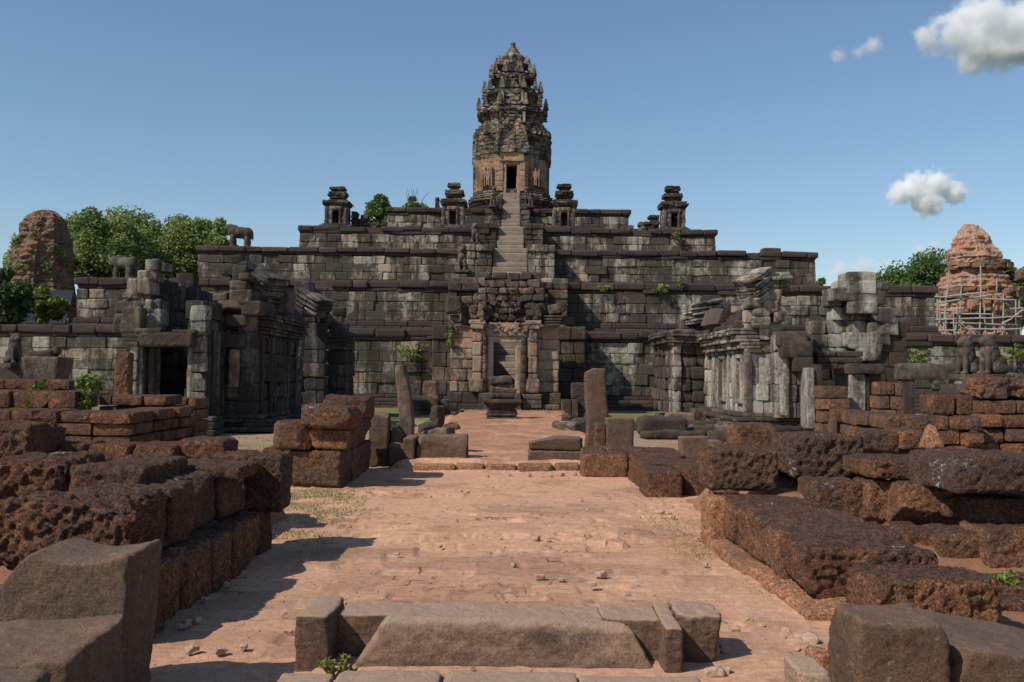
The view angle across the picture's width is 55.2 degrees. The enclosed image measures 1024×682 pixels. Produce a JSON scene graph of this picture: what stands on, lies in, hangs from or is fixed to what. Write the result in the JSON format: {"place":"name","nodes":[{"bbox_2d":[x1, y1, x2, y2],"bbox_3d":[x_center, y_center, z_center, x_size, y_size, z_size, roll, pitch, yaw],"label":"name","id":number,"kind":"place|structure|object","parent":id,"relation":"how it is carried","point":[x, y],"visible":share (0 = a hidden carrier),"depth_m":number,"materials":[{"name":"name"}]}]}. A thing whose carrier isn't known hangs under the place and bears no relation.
{"place":"outdoors","nodes":[
{"label":"outdoors","id":0,"kind":"place"},
{"bbox_2d":[0,509,286,583],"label":"soil bank","id":1,"kind":"structure","parent":0,"point":[5,572],"depth_m":11.96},
{"bbox_2d":[0,614,122,681],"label":"sandstone block","id":2,"kind":"structure","parent":1,"relation":"on","point":[86,649],"depth_m":4.80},
{"bbox_2d":[159,553,179,621],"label":"laterite block","id":3,"kind":"structure","parent":1,"relation":"on","point":[169,566],"depth_m":7.55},
{"bbox_2d":[0,484,167,570],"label":"laterite block","id":4,"kind":"structure","parent":3,"relation":"on","point":[116,515],"depth_m":7.07,"materials":[{"name":"stone"}]},
{"bbox_2d":[150,410,830,681],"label":"path","id":5,"kind":"structure","parent":0,"point":[267,655],"depth_m":9.75,"materials":[{"name":"stone"}]},
{"bbox_2d":[235,510,271,554],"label":"laterite block","id":6,"kind":"structure","parent":5,"relation":"on","point":[265,541],"depth_m":10.14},
{"bbox_2d":[235,450,293,512],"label":"laterite block","id":7,"kind":"structure","parent":6,"relation":"on","point":[267,488],"depth_m":10.13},
{"bbox_2d":[290,448,351,487],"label":"laterite block","id":8,"kind":"structure","parent":5,"relation":"on","point":[322,468],"depth_m":16.04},
{"bbox_2d":[273,419,311,449],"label":"laterite block","id":9,"kind":"structure","parent":8,"relation":"on","point":[292,434],"depth_m":15.98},
{"bbox_2d":[309,428,357,450],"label":"laterite block","id":10,"kind":"structure","parent":8,"relation":"on","point":[334,439],"depth_m":16.07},
{"bbox_2d":[301,403,361,429],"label":"laterite block","id":11,"kind":"structure","parent":10,"relation":"on","point":[327,416],"depth_m":15.94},
{"bbox_2d":[350,446,360,480],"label":"laterite block","id":12,"kind":"structure","parent":5,"relation":"on","point":[356,455],"depth_m":17.50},
{"bbox_2d":[352,426,359,448],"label":"laterite block","id":13,"kind":"structure","parent":12,"relation":"on","point":[358,427],"depth_m":17.81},
{"bbox_2d":[322,394,374,419],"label":"laterite block","id":14,"kind":"structure","parent":13,"relation":"on","point":[365,405],"depth_m":17.19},
{"bbox_2d":[368,412,390,466],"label":"sandstone block","id":15,"kind":"structure","parent":5,"relation":"on","point":[380,434],"depth_m":20.24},
{"bbox_2d":[335,670,441,681],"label":"paving slab","id":16,"kind":"structure","parent":5,"relation":"on","point":[391,676],"depth_m":5.96,"materials":[{"name":"stone"}]},
{"bbox_2d":[391,426,402,442],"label":"sandstone block","id":17,"kind":"structure","parent":5,"relation":"on","point":[396,433],"depth_m":20.45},
{"bbox_2d":[395,364,414,442],"bbox_3d":[-2.271,1.539,20.763,0.446,2.081,0.450,1,-2,0],"label":"stone post","id":18,"kind":"object","parent":17,"relation":"on","point":[406,414],"visible":0.75,"depth_m":20.57,"materials":[{"name":"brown stone"}]},
{"bbox_2d":[416,434,468,457],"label":"sandstone block","id":19,"kind":"structure","parent":5,"relation":"on","point":[442,445],"depth_m":19.85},
{"bbox_2d":[482,398,521,418],"bbox_3d":[-0.395,2.676,38.332,1.578,0.840,1.520,1,-2,0],"label":"stone altar","id":20,"kind":"object","parent":5,"relation":"on","point":[502,409],"visible":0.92,"depth_m":37.74,"materials":[{"name":"black stone"}]},
{"bbox_2d":[294,595,721,672],"bbox_3d":[0.001,2.037,6.562,2.798,0.528,0.730,1,-2,0],"label":"door sill","id":21,"kind":"structure","parent":5,"relation":"on","point":[672,636],"depth_m":6.40,"materials":[{"name":"stone"}]},
{"bbox_2d":[443,671,577,681],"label":"paving slab","id":22,"kind":"structure","parent":5,"relation":"on","point":[497,676],"depth_m":5.97,"materials":[{"name":"stone"}]},
{"bbox_2d":[584,368,608,445],"bbox_3d":[1.810,1.584,20.956,0.551,2.004,0.439,1,-2,0],"label":"stone post","id":23,"kind":"object","parent":5,"relation":"on","point":[595,399],"visible":0.69,"depth_m":20.76,"materials":[{"name":"brown stone"}]},
{"bbox_2d":[579,450,628,476],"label":"laterite block","id":24,"kind":"structure","parent":5,"relation":"on","point":[593,463],"depth_m":18.25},
{"bbox_2d":[604,417,633,447],"bbox_3d":[2.228,2.084,20.338,0.602,1.008,0.430,1,-2,0],"label":"sandstone block","id":25,"kind":"object","parent":5,"relation":"on","point":[619,431],"depth_m":20.15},
{"bbox_2d":[578,675,699,681],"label":"paving slab","id":26,"kind":"structure","parent":5,"relation":"on","point":[584,678],"depth_m":6.01,"materials":[{"name":"stone"}]},
{"bbox_2d":[638,465,682,497],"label":"laterite block","id":27,"kind":"structure","parent":5,"relation":"on","point":[660,481],"depth_m":15.35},
{"bbox_2d":[674,462,705,495],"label":"laterite block","id":28,"kind":"structure","parent":5,"relation":"on","point":[692,485],"depth_m":15.57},
{"bbox_2d":[700,492,729,544],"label":"laterite block","id":29,"kind":"structure","parent":5,"relation":"on","point":[712,516],"depth_m":10.85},
{"bbox_2d":[784,655,831,681],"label":"paving slab","id":30,"kind":"structure","parent":5,"relation":"on","point":[801,668],"depth_m":5.42,"materials":[{"name":"stone"}]},
{"bbox_2d":[845,564,1001,623],"bbox_3d":[3.122,1.977,7.493,1.007,0.463,0.664,1,-2,0],"label":"laterite block","id":31,"kind":"object","parent":5,"relation":"on","point":[961,591],"depth_m":7.20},
{"bbox_2d":[92,405,923,468],"bbox_3d":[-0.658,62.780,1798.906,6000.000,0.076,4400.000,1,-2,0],"label":"ground","id":32,"kind":"structure","parent":0,"point":[419,420],"depth_m":31.82,"materials":[{"name":"soil"}]},
{"bbox_2d":[0,266,35,323],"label":"tree","id":33,"kind":"object","parent":32,"relation":"on","point":[17,298],"visible":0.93,"depth_m":59.74,"materials":[{"name":"green plant"}]},
{"bbox_2d":[0,666,50,681],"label":"sandstone block","id":34,"kind":"object","parent":32,"relation":"on","point":[26,674],"depth_m":4.04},
{"bbox_2d":[1,209,76,324],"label":"brick tower","id":35,"kind":"structure","parent":32,"relation":"on","point":[39,252],"depth_m":82.59,"materials":[{"name":"brown brick"}]},
{"bbox_2d":[0,356,91,421],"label":"lion pedestal","id":36,"kind":"object","parent":32,"relation":"on","point":[33,367],"visible":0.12,"depth_m":29.22,"materials":[{"name":"black stone"}]},
{"bbox_2d":[26,285,71,323],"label":"sapling","id":37,"kind":"object","parent":32,"relation":"on","point":[48,307],"visible":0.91,"depth_m":65.58,"materials":[{"name":"green plant"}]},
{"bbox_2d":[0,538,161,681],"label":"sandstone block","id":38,"kind":"object","parent":32,"relation":"on","point":[73,578],"depth_m":5.45,"materials":[{"name":"stone"}]},
{"bbox_2d":[0,379,197,442],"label":"laterite wall","id":39,"kind":"structure","parent":32,"relation":"on","point":[140,417],"depth_m":20.01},
{"bbox_2d":[73,373,104,409],"bbox_3d":[-8.728,1.079,20.148,0.646,0.831,0.558,0,-2,24],"label":"wild plant","id":40,"kind":"object","parent":39,"relation":"on","point":[92,385],"visible":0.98,"depth_m":20.08,"materials":[{"name":"green plant"}]},
{"bbox_2d":[65,205,155,280],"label":"tree","id":41,"kind":"object","parent":32,"relation":"on","point":[98,241],"visible":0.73,"depth_m":90.51,"materials":[{"name":"green plant"}]},
{"bbox_2d":[114,205,186,276],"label":"tree","id":42,"kind":"object","parent":32,"relation":"on","point":[151,231],"visible":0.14,"depth_m":95.70,"materials":[{"name":"green plant"}]},
{"bbox_2d":[150,213,215,278],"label":"tree","id":43,"kind":"object","parent":32,"relation":"on","point":[183,235],"visible":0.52,"depth_m":94.92,"materials":[{"name":"green plant"}]},
{"bbox_2d":[161,537,211,609],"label":"laterite block","id":44,"kind":"structure","parent":32,"relation":"on","point":[195,555],"depth_m":7.99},
{"bbox_2d":[72,479,194,545],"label":"laterite block","id":45,"kind":"structure","parent":44,"relation":"on","point":[179,505],"depth_m":8.11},
{"bbox_2d":[176,397,208,436],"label":"laterite wall","id":46,"kind":"structure","parent":32,"relation":"on","point":[201,411],"depth_m":23.84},
{"bbox_2d":[189,529,231,592],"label":"laterite block","id":47,"kind":"structure","parent":32,"relation":"on","point":[220,541],"depth_m":8.59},
{"bbox_2d":[165,470,214,530],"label":"laterite block","id":48,"kind":"structure","parent":47,"relation":"on","point":[203,510],"depth_m":8.90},
{"bbox_2d":[199,519,245,578],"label":"laterite block","id":49,"kind":"structure","parent":32,"relation":"on","point":[236,529],"depth_m":9.10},
{"bbox_2d":[112,254,356,435],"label":"ruined hall","id":50,"kind":"structure","parent":32,"relation":"on","point":[248,352],"depth_m":33.08,"materials":[{"name":"stone"}]},
{"bbox_2d":[215,513,259,565],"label":"laterite block","id":51,"kind":"structure","parent":32,"relation":"on","point":[252,533],"depth_m":9.62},
{"bbox_2d":[213,478,244,519],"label":"laterite block","id":52,"kind":"structure","parent":51,"relation":"on","point":[229,498],"depth_m":9.47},
{"bbox_2d":[187,458,262,479],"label":"laterite block","id":53,"kind":"structure","parent":52,"relation":"on","point":[228,469],"depth_m":9.44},
{"bbox_2d":[363,193,390,227],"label":"tree","id":54,"kind":"object","parent":32,"relation":"on","point":[377,205],"visible":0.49,"depth_m":107.86,"materials":[{"name":"green plant"}]},
{"bbox_2d":[156,436,772,637],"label":"grass","id":55,"kind":"structure","parent":32,"relation":"on","point":[315,494],"depth_m":12.80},
{"bbox_2d":[154,457,824,674],"bbox_3d":[-0.021,2.264,11.820,6.808,0.386,16.010,1,-2,0],"label":"grit","id":56,"kind":"object","parent":32,"relation":"on","point":[487,565],"visible":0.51,"depth_m":9.70,"materials":[{"name":"gravel"}]},
{"bbox_2d":[441,272,573,415],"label":"gate pavilion","id":57,"kind":"structure","parent":32,"relation":"on","point":[534,299],"depth_m":49.92,"materials":[{"name":"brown stone"}]},
{"bbox_2d":[0,204,1023,413],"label":"stepped pyramid","id":58,"kind":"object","parent":32,"relation":"on","point":[386,287],"visible":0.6,"depth_m":63.04,"materials":[{"name":"grey stone"}]},
{"bbox_2d":[106,255,137,277],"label":"elephant statue","id":59,"kind":"object","parent":58,"relation":"on","point":[121,264],"visible":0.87,"depth_m":63.91,"materials":[{"name":"black stone"}]},
{"bbox_2d":[319,186,380,227],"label":"corner shrine","id":60,"kind":"object","parent":58,"relation":"on","point":[338,205],"visible":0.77,"depth_m":76.86,"materials":[{"name":"black stone"}]},
{"bbox_2d":[437,182,467,227],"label":"corner shrine","id":61,"kind":"object","parent":58,"relation":"on","point":[454,204],"visible":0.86,"depth_m":76.56,"materials":[{"name":"black stone"}]},
{"bbox_2d":[468,42,552,209],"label":"sanctuary tower","id":62,"kind":"structure","parent":58,"relation":"on","point":[511,151],"depth_m":84.90,"materials":[{"name":"black stone"}]},
{"bbox_2d":[550,183,579,229],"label":"corner shrine","id":63,"kind":"object","parent":58,"relation":"on","point":[564,204],"visible":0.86,"depth_m":76.59,"materials":[{"name":"black stone"}]},
{"bbox_2d":[627,185,689,229],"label":"corner shrine","id":64,"kind":"object","parent":58,"relation":"on","point":[672,206],"visible":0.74,"depth_m":76.82,"materials":[{"name":"black stone"}]},
{"bbox_2d":[637,416,687,433],"bbox_3d":[5.099,2.895,33.252,1.666,0.674,0.887,1,-2,-4],"label":"fallen stone","id":65,"kind":"object","parent":32,"relation":"on","point":[662,423],"visible":0.69,"depth_m":32.91,"materials":[{"name":"black stone"}]},
{"bbox_2d":[678,435,707,460],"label":"sandstone block","id":66,"kind":"structure","parent":32,"relation":"on","point":[691,447],"depth_m":23.14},
{"bbox_2d":[707,539,744,561],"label":"laterite block","id":67,"kind":"structure","parent":32,"relation":"on","point":[720,548],"depth_m":10.35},
{"bbox_2d":[718,492,817,544],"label":"laterite block","id":68,"kind":"structure","parent":67,"relation":"on","point":[734,503],"depth_m":10.55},
{"bbox_2d":[697,444,777,490],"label":"laterite block","id":69,"kind":"structure","parent":68,"relation":"on","point":[746,467],"depth_m":11.18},
{"bbox_2d":[737,505,864,564],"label":"laterite block","id":70,"kind":"structure","parent":67,"relation":"on","point":[754,522],"depth_m":9.75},
{"bbox_2d":[726,552,770,574],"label":"laterite block","id":71,"kind":"structure","parent":32,"relation":"on","point":[743,563],"depth_m":9.64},
{"bbox_2d":[648,266,906,429],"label":"ruined hall","id":72,"kind":"structure","parent":32,"relation":"on","point":[717,359],"depth_m":35.52,"materials":[{"name":"stone"}]},
{"bbox_2d":[776,585,845,620],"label":"laterite block","id":73,"kind":"structure","parent":32,"relation":"on","point":[803,603],"depth_m":7.80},
{"bbox_2d":[814,386,848,431],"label":"laterite wall","id":74,"kind":"structure","parent":32,"relation":"on","point":[831,397],"depth_m":23.49,"materials":[{"name":"stone"}]},
{"bbox_2d":[844,363,885,410],"bbox_3d":[8.706,1.737,24.209,0.857,2.373,0.722,1,-2,0],"label":"stone doorframe","id":75,"kind":"object","parent":32,"relation":"on","point":[862,378],"visible":0.47,"depth_m":23.99,"materials":[{"name":"stone"}]},
{"bbox_2d":[870,382,903,413],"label":"laterite wall","id":76,"kind":"structure","parent":32,"relation":"on","point":[891,399],"depth_m":22.59,"materials":[{"name":"stone"}]},
{"bbox_2d":[828,602,950,681],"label":"sandstone block","id":77,"kind":"object","parent":32,"relation":"on","point":[903,642],"depth_m":5.40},
{"bbox_2d":[829,409,983,448],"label":"laterite wall","id":78,"kind":"structure","parent":32,"relation":"on","point":[960,434],"depth_m":17.52,"materials":[{"name":"stone"}]},
{"bbox_2d":[919,394,954,414],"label":"laterite block","id":79,"kind":"structure","parent":78,"relation":"on","point":[937,404],"depth_m":17.69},
{"bbox_2d":[877,246,948,322],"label":"tree","id":80,"kind":"object","parent":32,"relation":"on","point":[927,270],"visible":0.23,"depth_m":110.30,"materials":[{"name":"green plant"}]},
{"bbox_2d":[894,363,961,413],"bbox_3d":[13.785,1.988,32.258,2.241,2.521,0.636,1,-2,0],"label":"stone doorframe","id":81,"kind":"object","parent":32,"relation":"on","point":[906,374],"visible":0.53,"depth_m":32.00,"materials":[{"name":"black stone"}]},
{"bbox_2d":[914,608,1023,681],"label":"sandstone block","id":82,"kind":"object","parent":32,"relation":"on","point":[984,651],"depth_m":5.54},
{"bbox_2d":[934,224,1023,334],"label":"brick tower","id":83,"kind":"structure","parent":32,"relation":"on","point":[970,250],"depth_m":80.05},
{"bbox_2d":[934,265,1023,334],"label":"scaffolding","id":84,"kind":"object","parent":83,"relation":"attached to","point":[945,319],"visible":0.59,"depth_m":77.14,"materials":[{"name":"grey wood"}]},
{"bbox_2d":[940,373,1023,429],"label":"lion pedestal","id":85,"kind":"object","parent":32,"relation":"on","point":[950,389],"depth_m":27.26,"materials":[{"name":"black stone"}]},
{"bbox_2d":[948,335,979,379],"bbox_3d":[12.597,0.463,27.033,0.891,1.232,0.620,1,-2,-21],"label":"lion statue","id":86,"kind":"object","parent":85,"relation":"on","point":[967,361],"visible":0.91,"depth_m":26.85,"materials":[{"name":"black stone"}]},
{"bbox_2d":[976,334,1014,377],"bbox_3d":[13.059,0.441,26.617,0.906,1.254,0.635,1,-2,-10],"label":"lion statue","id":87,"kind":"object","parent":85,"relation":"on","point":[992,360],"visible":0.97,"depth_m":26.44,"materials":[{"name":"black stone"}]},
{"bbox_3d":[-10.947,2.710,27.319,0.727,0.930,0.820,1,-2,0],"label":"laterite block","id":88,"kind":"object","parent":32,"relation":"on","visible":0},
{"bbox_2d":[113,352,133,405],"bbox_3d":[-10.804,1.173,27.260,0.452,1.751,0.471,1,-2,-6],"label":"laterite post","id":89,"kind":"object","parent":88,"relation":"on","point":[124,362],"visible":0.66,"depth_m":27.07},
{"bbox_2d":[0,0,1023,334],"label":"sky","id":90,"kind":"structure","parent":0,"point":[861,135],"materials":[{"name":"blue"}]},
{"bbox_2d":[529,435,582,450],"bbox_3d":[0.883,2.074,19.942,1.094,0.292,0.643,1,-2,0],"label":"sandstone block","id":91,"kind":"object","parent":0,"point":[563,442],"depth_m":19.64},
{"bbox_2d":[685,478,1023,628],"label":"soil bank","id":92,"kind":"structure","parent":0,"point":[1013,618],"depth_m":9.39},
{"bbox_2d":[708,443,771,493],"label":"laterite block","id":93,"kind":"structure","parent":92,"relation":"on","point":[728,490],"depth_m":12.77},
{"bbox_2d":[726,422,778,445],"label":"laterite block","id":94,"kind":"structure","parent":93,"relation":"on","point":[749,433],"depth_m":12.98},
{"bbox_2d":[749,566,798,593],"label":"laterite block","id":95,"kind":"structure","parent":92,"relation":"on","point":[769,579],"depth_m":8.73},
{"bbox_2d":[777,475,796,488],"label":"laterite block","id":96,"kind":"structure","parent":92,"relation":"on","point":[785,482],"depth_m":11.55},
{"bbox_2d":[771,431,863,479],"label":"laterite block","id":97,"kind":"structure","parent":96,"relation":"on","point":[810,453],"depth_m":11.48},
{"bbox_2d":[796,475,862,516],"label":"laterite block","id":98,"kind":"structure","parent":92,"relation":"on","point":[841,493],"depth_m":10.72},
{"bbox_2d":[761,519,902,579],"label":"laterite block","id":99,"kind":"structure","parent":92,"relation":"on","point":[774,533],"depth_m":8.90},
{"bbox_2d":[779,532,937,599],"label":"laterite block","id":100,"kind":"structure","parent":92,"relation":"on","point":[815,565],"depth_m":7.89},
{"bbox_2d":[853,476,888,523],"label":"laterite block","id":101,"kind":"structure","parent":92,"relation":"on","point":[874,499],"depth_m":10.57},
{"bbox_2d":[843,428,898,453],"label":"laterite block","id":102,"kind":"structure","parent":92,"relation":"on","point":[878,441],"depth_m":12.77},
{"bbox_2d":[898,449,912,453],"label":"laterite block","id":103,"kind":"structure","parent":92,"relation":"on","point":[904,451],"depth_m":13.57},
{"bbox_2d":[884,427,923,449],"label":"laterite block","id":104,"kind":"structure","parent":103,"relation":"on","point":[909,438],"depth_m":13.28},
{"bbox_2d":[882,521,931,545],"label":"laterite block","id":105,"kind":"structure","parent":92,"relation":"on","point":[910,532],"depth_m":9.72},
{"bbox_2d":[885,479,956,524],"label":"laterite block","id":106,"kind":"structure","parent":92,"relation":"on","point":[916,503],"depth_m":10.11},
{"bbox_2d":[842,452,909,479],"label":"laterite block","id":107,"kind":"structure","parent":106,"relation":"on","point":[884,465],"depth_m":10.61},
{"bbox_2d":[908,448,1023,494],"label":"laterite block","id":108,"kind":"structure","parent":106,"relation":"on","point":[960,471],"depth_m":9.48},
{"bbox_2d":[921,523,979,558],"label":"laterite block","id":109,"kind":"structure","parent":92,"relation":"on","point":[951,541],"depth_m":9.45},
{"bbox_2d":[959,519,1023,567],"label":"laterite block","id":110,"kind":"structure","parent":92,"relation":"on","point":[1001,544],"depth_m":9.35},
{"bbox_2d":[955,493,1023,523],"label":"laterite block","id":111,"kind":"structure","parent":110,"relation":"on","point":[993,508],"depth_m":9.77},
{"bbox_2d":[970,386,1023,453],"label":"laterite wall","id":112,"kind":"structure","parent":0,"point":[1000,416],"depth_m":18.39,"materials":[{"name":"stone"}]},
{"bbox_2d":[958,373,1023,399],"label":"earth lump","id":113,"kind":"object","parent":112,"relation":"on","point":[973,384],"visible":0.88,"depth_m":18.48,"materials":[{"name":"stone"}]},
{"bbox_3d":[-5.666,1.810,10.320,5.109,0.894,4.058,1,-2,0],"label":"laterite wall","id":114,"kind":"object","parent":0,"visible":0},
{"bbox_2d":[0,420,66,457],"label":"laterite block","id":115,"kind":"structure","parent":114,"relation":"on","point":[19,437],"depth_m":10.95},
{"bbox_2d":[89,442,143,460],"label":"laterite block","id":116,"kind":"structure","parent":114,"relation":"on","point":[111,451],"depth_m":11.37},
{"bbox_2d":[69,453,187,490],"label":"laterite block","id":117,"kind":"structure","parent":114,"relation":"on","point":[139,468],"depth_m":8.20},
{"bbox_2d":[133,440,179,455],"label":"laterite block","id":118,"kind":"structure","parent":114,"relation":"on","point":[170,448],"depth_m":11.38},
{"bbox_2d":[179,436,237,458],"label":"laterite block","id":119,"kind":"structure","parent":114,"relation":"on","point":[197,447],"depth_m":11.58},
{"bbox_3d":[-4.237,1.575,8.456,0.454,0.372,0.831,1,-2,0],"label":"laterite block","id":120,"kind":"object","parent":114,"relation":"on","visible":0},
{"bbox_2d":[0,451,104,498],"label":"laterite block","id":121,"kind":"structure","parent":120,"relation":"on","point":[25,474],"depth_m":8.24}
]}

